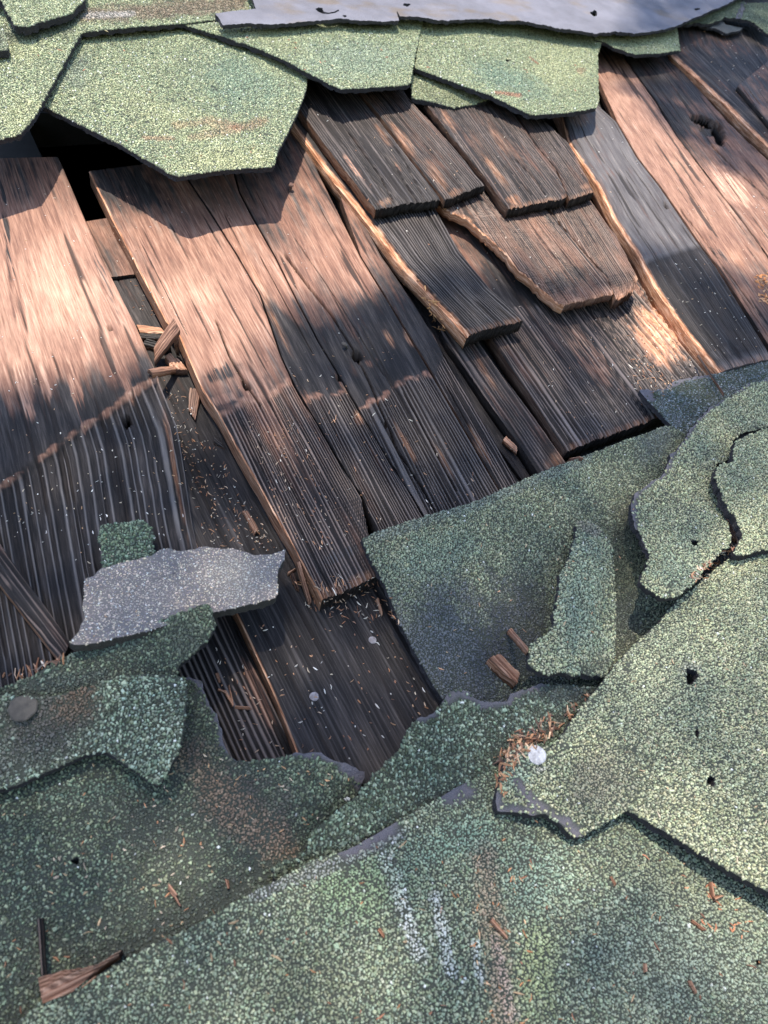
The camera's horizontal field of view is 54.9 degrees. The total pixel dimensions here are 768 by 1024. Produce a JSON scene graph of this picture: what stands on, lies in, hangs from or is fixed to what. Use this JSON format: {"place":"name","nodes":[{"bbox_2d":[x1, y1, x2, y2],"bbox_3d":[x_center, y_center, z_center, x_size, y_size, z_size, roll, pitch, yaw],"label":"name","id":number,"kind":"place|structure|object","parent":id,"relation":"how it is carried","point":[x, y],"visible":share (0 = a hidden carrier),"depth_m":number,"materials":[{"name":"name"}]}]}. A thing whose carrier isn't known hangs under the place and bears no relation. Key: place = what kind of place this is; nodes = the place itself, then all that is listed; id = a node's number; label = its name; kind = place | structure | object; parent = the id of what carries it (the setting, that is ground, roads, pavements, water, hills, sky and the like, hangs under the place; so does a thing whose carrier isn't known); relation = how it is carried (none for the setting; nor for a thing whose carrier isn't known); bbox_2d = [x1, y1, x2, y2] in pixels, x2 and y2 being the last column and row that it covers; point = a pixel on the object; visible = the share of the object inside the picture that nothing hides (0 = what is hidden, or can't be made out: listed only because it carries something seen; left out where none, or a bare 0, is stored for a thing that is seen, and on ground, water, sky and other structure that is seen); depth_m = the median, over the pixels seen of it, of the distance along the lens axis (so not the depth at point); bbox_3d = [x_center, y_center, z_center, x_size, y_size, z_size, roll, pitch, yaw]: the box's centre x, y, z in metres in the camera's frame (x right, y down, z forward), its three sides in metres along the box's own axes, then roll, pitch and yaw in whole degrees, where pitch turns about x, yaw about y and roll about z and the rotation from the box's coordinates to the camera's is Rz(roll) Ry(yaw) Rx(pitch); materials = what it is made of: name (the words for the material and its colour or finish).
{"place":"outdoors","nodes":[
{"label":"outdoors","id":0,"kind":"place"},
{"bbox_3d":[-0.404,-0.286,1.101,6.300,0.769,4.500,-17,60,-25],"label":"attic","id":1,"kind":"object","parent":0,"visible":0},
{"bbox_2d":[0,0,767,1023],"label":"roof","id":2,"kind":"structure","parent":1,"relation":"on","point":[502,356],"depth_m":0.42,"materials":[{"name":"brown wood"}]},
{"bbox_2d":[0,27,9,57],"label":"shingle scrap","id":3,"kind":"object","parent":2,"relation":"on","point":[4,51],"visible":1,"depth_m":0.56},
{"bbox_2d":[0,544,70,658],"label":"wood strip","id":4,"kind":"object","parent":2,"relation":"on","point":[21,595],"visible":1,"depth_m":0.34,"materials":[{"name":"brown wood"}]},
{"bbox_2d":[37,917,47,975],"bbox_3d":[-0.123,0.158,0.267,0.004,0.011,0.021,-17,60,-25],"label":"twig","id":5,"kind":"object","parent":2,"relation":"on","point":[42,943],"visible":1,"depth_m":0.27,"materials":[{"name":"brown wood"}]},
{"bbox_2d":[0,0,85,34],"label":"shingle scrap","id":6,"kind":"object","parent":2,"relation":"on","point":[27,17],"visible":1,"depth_m":0.60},
{"bbox_2d":[38,950,123,1003],"bbox_3d":[-0.107,0.164,0.263,0.028,0.016,0.009,-17,59,-25],"label":"wood chip","id":7,"kind":"object","parent":2,"relation":"on","point":[59,984],"visible":1,"depth_m":0.26,"materials":[{"name":"brown wood"}]},
{"bbox_2d":[82,975,96,988],"bbox_3d":[-0.103,0.164,0.258,0.006,0.002,0.002,-17,60,-25],"label":"splinter","id":8,"kind":"object","parent":2,"relation":"on","point":[88,982],"visible":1,"depth_m":0.26,"materials":[{"name":"brown wood"}]},
{"bbox_2d":[97,519,155,567],"bbox_3d":[-0.129,0.019,0.369,0.032,0.008,0.034,-17,60,-25],"label":"shingle scrap","id":9,"kind":"object","parent":2,"relation":"on","point":[133,538],"visible":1,"depth_m":0.37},
{"bbox_2d":[140,333,160,341],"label":"wood chip","id":10,"kind":"object","parent":2,"relation":"on","point":[153,337],"visible":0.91,"depth_m":0.49,"materials":[{"name":"brown wood"}]},
{"bbox_2d":[136,325,163,334],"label":"wood chip","id":11,"kind":"object","parent":10,"relation":"on","point":[144,329],"visible":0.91,"depth_m":0.50,"materials":[{"name":"brown wood"}]},
{"bbox_2d":[143,338,170,353],"bbox_3d":[-0.151,-0.110,0.493,0.019,0.011,0.007,4,30,11],"label":"bark piece","id":12,"kind":"object","parent":2,"relation":"on","point":[149,344],"visible":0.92,"depth_m":0.49,"materials":[{"name":"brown wood"}]},
{"bbox_2d":[147,366,175,377],"bbox_3d":[-0.139,-0.088,0.465,0.005,0.014,0.036,3,30,9],"label":"wood chip","id":13,"kind":"object","parent":2,"relation":"on","point":[160,371],"visible":1,"depth_m":0.46,"materials":[{"name":"brown wood"}]},
{"bbox_2d":[154,318,179,366],"bbox_3d":[-0.141,-0.109,0.477,0.018,0.026,0.015,-17,60,-25],"label":"wood chip","id":14,"kind":"object","parent":2,"relation":"on","point":[167,338],"visible":1,"depth_m":0.47,"materials":[{"name":"brown wood"}]},
{"bbox_2d":[168,884,177,896],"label":"splinter","id":15,"kind":"object","parent":2,"relation":"on","point":[173,893],"visible":1,"depth_m":0.29,"materials":[{"name":"brown wood"}]},
{"bbox_2d":[165,353,187,375],"bbox_3d":[-0.136,-0.096,0.484,0.011,0.009,0.016,-17,60,-25],"label":"wood chip","id":16,"kind":"object","parent":2,"relation":"on","point":[177,364],"visible":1,"depth_m":0.48,"materials":[{"name":"brown wood"}]},
{"bbox_2d":[69,546,284,650],"bbox_3d":[-0.097,0.036,0.356,0.111,0.019,0.050,-17,60,-25],"label":"shingle patch","id":17,"kind":"object","parent":2,"relation":"on","point":[112,588],"visible":1,"depth_m":0.35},
{"bbox_2d":[174,340,179,355],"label":"wood chip","id":18,"kind":"object","parent":2,"relation":"on","point":[176,344],"visible":1,"depth_m":0.49,"materials":[{"name":"brown wood"}]},
{"bbox_2d":[174,896,181,906],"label":"splinter","id":19,"kind":"object","parent":2,"relation":"on","point":[177,900],"visible":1,"depth_m":0.29,"materials":[{"name":"brown wood"}]},
{"bbox_2d":[188,388,200,420],"bbox_3d":[-0.118,-0.068,0.468,0.014,0.005,0.026,-17,60,-25],"label":"wood chip","id":20,"kind":"object","parent":2,"relation":"on","point":[194,400],"visible":1,"depth_m":0.47,"materials":[{"name":"brown wood"}]},
{"bbox_2d":[215,673,220,682],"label":"splinter","id":21,"kind":"object","parent":2,"relation":"on","point":[217,677],"visible":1,"depth_m":0.37,"materials":[{"name":"brown wood"}]},
{"bbox_2d":[214,437,223,448],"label":"wood chip","id":22,"kind":"object","parent":2,"relation":"on","point":[217,443],"visible":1,"depth_m":0.45,"materials":[{"name":"brown wood"}]},
{"bbox_2d":[225,879,229,889],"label":"splinter","id":23,"kind":"object","parent":2,"relation":"on","point":[227,883],"visible":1,"depth_m":0.29,"materials":[{"name":"brown wood"}]},
{"bbox_2d":[223,690,233,707],"bbox_3d":[-0.076,0.091,0.362,0.003,0.003,0.010,-17,60,-25],"label":"splinter","id":24,"kind":"object","parent":2,"relation":"on","point":[230,700],"visible":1,"depth_m":0.36,"materials":[{"name":"brown wood"}]},
{"bbox_2d":[228,685,232,701],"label":"splinter","id":25,"kind":"object","parent":2,"relation":"on","point":[230,693],"visible":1,"depth_m":0.36,"materials":[{"name":"brown wood"}]},
{"bbox_2d":[235,706,250,710],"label":"splinter","id":26,"kind":"object","parent":2,"relation":"on","point":[247,708],"visible":1,"depth_m":0.36,"materials":[{"name":"brown wood"}]},
{"bbox_2d":[242,510,257,536],"bbox_3d":[-0.075,0.006,0.419,0.004,0.006,0.018,-17,60,-25],"label":"wood chip","id":27,"kind":"object","parent":2,"relation":"on","point":[252,525],"visible":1,"depth_m":0.42,"materials":[{"name":"brown wood"}]},
{"bbox_2d":[287,568,295,576],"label":"splinter","id":28,"kind":"object","parent":2,"relation":"on","point":[291,571],"visible":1,"depth_m":0.40,"materials":[{"name":"brown wood"}]},
{"bbox_2d":[290,573,298,591],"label":"splinter","id":29,"kind":"object","parent":2,"relation":"on","point":[293,577],"visible":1,"depth_m":0.40,"materials":[{"name":"brown wood"}]},
{"bbox_2d":[296,561,310,604],"bbox_3d":[-0.043,0.038,0.394,0.003,0.014,0.021,-17,59,-25],"label":"splinter","id":30,"kind":"object","parent":2,"relation":"on","point":[302,581],"visible":1,"depth_m":0.39,"materials":[{"name":"brown wood"}]},
{"bbox_2d":[376,598,381,615],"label":"splinter","id":31,"kind":"object","parent":2,"relation":"on","point":[379,606],"visible":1,"depth_m":0.40,"materials":[{"name":"brown wood"}]},
{"bbox_2d":[377,928,384,938],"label":"splinter","id":32,"kind":"object","parent":2,"relation":"on","point":[380,932],"visible":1,"depth_m":0.29,"materials":[{"name":"brown wood"}]},
{"bbox_2d":[0,30,767,1023],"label":"wood shreds","id":33,"kind":"object","parent":2,"relation":"on","point":[516,736],"visible":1,"depth_m":0.35,"materials":[{"name":"brown wood"}]},
{"bbox_2d":[270,683,596,881],"bbox_3d":[0.030,0.111,0.338,0.184,0.022,0.047,-17,60,-25],"label":"torn shingle strip","id":34,"kind":"object","parent":2,"relation":"on","point":[456,738],"visible":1,"depth_m":0.33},
{"bbox_2d":[215,0,736,36],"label":"flipped shingle","id":35,"kind":"object","parent":2,"relation":"on","point":[632,18],"visible":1,"depth_m":0.84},
{"bbox_2d":[489,917,507,939],"bbox_3d":[0.046,0.168,0.298,0.004,0.005,0.010,-17,59,-25],"label":"splinter","id":36,"kind":"object","parent":2,"relation":"on","point":[495,925],"visible":1,"depth_m":0.30,"materials":[{"name":"brown wood"}]},
{"bbox_2d":[485,654,519,688],"bbox_3d":[0.061,0.082,0.378,0.011,0.012,0.018,-17,60,-25],"label":"wood chip","id":37,"kind":"object","parent":2,"relation":"on","point":[504,670],"visible":1,"depth_m":0.38,"materials":[{"name":"brown wood"}]},
{"bbox_2d":[502,436,516,454],"bbox_3d":[0.086,-0.045,0.501,0.005,0.008,0.017,-17,60,-25],"label":"wood chip","id":38,"kind":"object","parent":2,"relation":"on","point":[510,445],"visible":1,"depth_m":0.50,"materials":[{"name":"brown wood"}]},
{"bbox_2d":[506,628,527,654],"bbox_3d":[0.068,0.065,0.377,0.003,0.014,0.033,-5,29,-4],"label":"splinter","id":39,"kind":"object","parent":2,"relation":"on","point":[516,639],"visible":1,"depth_m":0.38,"materials":[{"name":"brown wood"}]},
{"bbox_2d":[526,520,616,680],"bbox_3d":[0.099,0.048,0.393,0.095,0.018,0.083,-17,60,-25],"label":"shingle flap","id":40,"kind":"object","parent":2,"relation":"on","point":[584,652],"visible":1,"depth_m":0.39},
{"bbox_2d":[565,457,582,462],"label":"wood chip","id":41,"kind":"object","parent":2,"relation":"on","point":[573,458],"visible":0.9,"depth_m":0.48,"materials":[{"name":"brown wood"}]},
{"bbox_2d":[609,876,615,886],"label":"splinter","id":42,"kind":"object","parent":2,"relation":"on","point":[612,880],"visible":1,"depth_m":0.32,"materials":[{"name":"brown wood"}]},
{"bbox_2d":[642,963,646,972],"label":"splinter","id":43,"kind":"object","parent":2,"relation":"on","point":[644,968],"visible":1,"depth_m":0.30,"materials":[{"name":"brown wood"}]},
{"bbox_2d":[687,980,696,994],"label":"splinter","id":44,"kind":"object","parent":2,"relation":"on","point":[692,987],"visible":1,"depth_m":0.30,"materials":[{"name":"brown wood"}]},
{"bbox_2d":[628,380,767,601],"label":"torn shingle","id":45,"kind":"object","parent":2,"relation":"on","point":[675,514],"visible":1,"depth_m":0.44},
{"bbox_2d":[690,919,705,930],"bbox_3d":[0.134,0.176,0.315,0.005,0.004,0.006,-17,60,-25],"label":"splinter","id":46,"kind":"object","parent":2,"relation":"on","point":[698,926],"visible":1,"depth_m":0.31,"materials":[{"name":"brown wood"}]},
{"bbox_2d":[638,361,767,433],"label":"shingle scrap","id":47,"kind":"object","parent":2,"relation":"on","point":[683,405],"visible":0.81,"depth_m":0.54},
{"bbox_2d":[697,355,723,395],"bbox_3d":[0.244,-0.102,0.552,0.002,0.014,0.058,-2,29,1],"label":"splinter","id":48,"kind":"object","parent":47,"relation":"on","point":[710,374],"visible":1,"depth_m":0.55,"materials":[{"name":"brown wood"}]},
{"bbox_2d":[707,881,714,897],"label":"splinter","id":49,"kind":"object","parent":2,"relation":"on","point":[711,890],"visible":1,"depth_m":0.33,"materials":[{"name":"brown wood"}]},
{"bbox_2d":[712,895,722,901],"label":"splinter","id":50,"kind":"object","parent":2,"relation":"on","point":[717,897],"visible":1,"depth_m":0.32,"materials":[{"name":"brown wood"}]},
{"bbox_2d":[695,21,742,35],"bbox_3d":[0.488,-0.700,1.068,0.081,0.010,0.049,-17,59,-25],"label":"shingle scrap","id":51,"kind":"object","parent":2,"relation":"on","point":[722,28],"visible":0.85,"depth_m":1.06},
{"bbox_2d":[679,0,767,37],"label":"shingle scrap","id":52,"kind":"object","parent":2,"relation":"on","point":[755,15],"visible":0.9,"depth_m":1.08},
{"bbox_2d":[725,518,737,543],"bbox_3d":[0.236,0.013,0.503,0.011,0.006,0.020,-17,59,-25],"label":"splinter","id":53,"kind":"object","parent":2,"relation":"on","point":[734,539],"visible":0.49,"depth_m":0.50,"materials":[{"name":"brown wood"}]},
{"bbox_2d":[710,428,767,560],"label":"torn shingle","id":54,"kind":"object","parent":2,"relation":"on","point":[739,481],"visible":1,"depth_m":0.45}
]}

